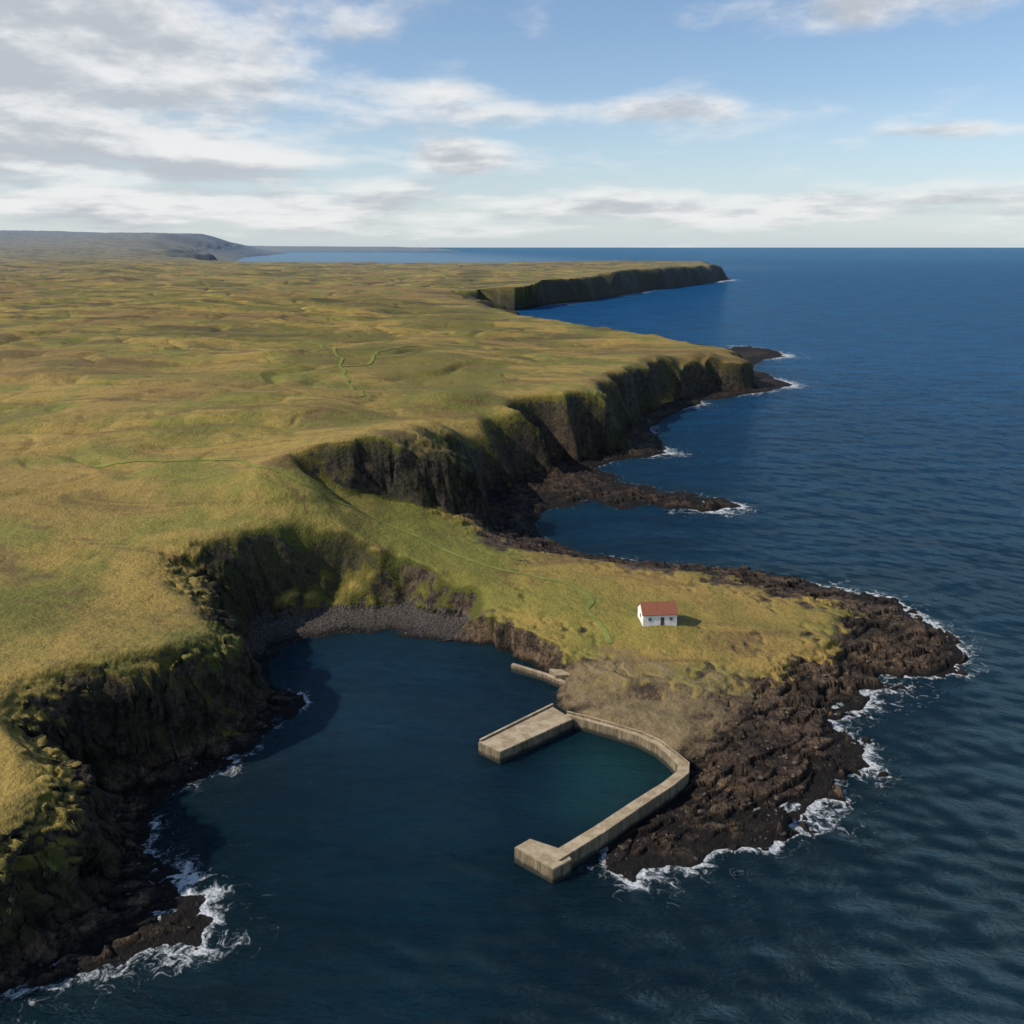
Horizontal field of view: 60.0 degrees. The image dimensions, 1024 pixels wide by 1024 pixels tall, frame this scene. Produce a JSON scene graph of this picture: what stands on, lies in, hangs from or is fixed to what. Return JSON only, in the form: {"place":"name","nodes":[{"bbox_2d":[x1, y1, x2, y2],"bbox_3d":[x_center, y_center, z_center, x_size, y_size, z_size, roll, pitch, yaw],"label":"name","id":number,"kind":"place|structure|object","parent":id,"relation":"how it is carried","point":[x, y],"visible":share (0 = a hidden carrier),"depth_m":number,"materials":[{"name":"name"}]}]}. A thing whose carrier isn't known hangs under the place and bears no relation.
{"place":"outdoors","nodes":[
{"label":"outdoors","id":0,"kind":"place"},
{"bbox_2d":[0,230,968,992],"bbox_3d":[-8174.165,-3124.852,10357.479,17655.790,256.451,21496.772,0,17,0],"label":"terrain","id":1,"kind":"structure","parent":0,"point":[138,600],"depth_m":217.32,"materials":[{"name":"green plant"}]},
{"bbox_2d":[308,340,364,395],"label":"footpath","id":2,"kind":"structure","parent":1,"relation":"on","point":[344,376],"depth_m":427.34,"materials":[{"name":"green plant"}]},
{"bbox_2d":[94,459,612,642],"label":"footpath","id":3,"kind":"structure","parent":1,"relation":"on","point":[602,627],"depth_m":225.61,"materials":[{"name":"green plant"}]},
{"bbox_2d":[251,602,466,658],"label":"beach pebbles","id":4,"kind":"object","parent":1,"relation":"on","point":[367,619],"visible":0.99,"depth_m":205.64,"materials":[{"name":"stone"}]},
{"bbox_2d":[349,345,416,365],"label":"footpath","id":5,"kind":"structure","parent":1,"relation":"on","point":[372,358],"depth_m":461.64,"materials":[{"name":"green plant"}]},
{"bbox_2d":[4,431,959,992],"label":"shore rocks","id":6,"kind":"object","parent":1,"relation":"on","point":[622,847],"visible":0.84,"depth_m":145.80,"materials":[{"name":"brown stone"}]},
{"bbox_2d":[637,601,678,626],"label":"cottage","id":7,"kind":"structure","parent":1,"relation":"on","point":[655,613],"depth_m":190.68,"materials":[{"name":"white paint"}]},
{"bbox_2d":[0,248,1023,1023],"bbox_3d":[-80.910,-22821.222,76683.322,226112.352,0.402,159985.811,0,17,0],"label":"sea water","id":8,"kind":"structure","parent":0,"point":[354,832],"depth_m":146.41,"materials":[{"name":"blue liquid"}]},
{"bbox_2d":[478,703,572,763],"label":"stone quay","id":9,"kind":"structure","parent":8,"relation":"in","point":[540,727],"depth_m":157.50,"materials":[{"name":"concrete"}]},
{"bbox_2d":[511,663,569,687],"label":"jetty","id":10,"kind":"object","parent":8,"relation":"in","point":[556,677],"visible":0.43,"depth_m":181.15,"materials":[{"name":"concrete"}]},
{"bbox_2d":[514,711,689,883],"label":"harbour breakwater","id":11,"kind":"object","parent":8,"relation":"in","point":[551,864],"visible":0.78,"depth_m":135.46,"materials":[{"name":"concrete"}]},
{"bbox_2d":[0,0,1023,247],"label":"sky","id":12,"kind":"structure","parent":0,"point":[338,123],"materials":[{"name":"blue"}]}
]}

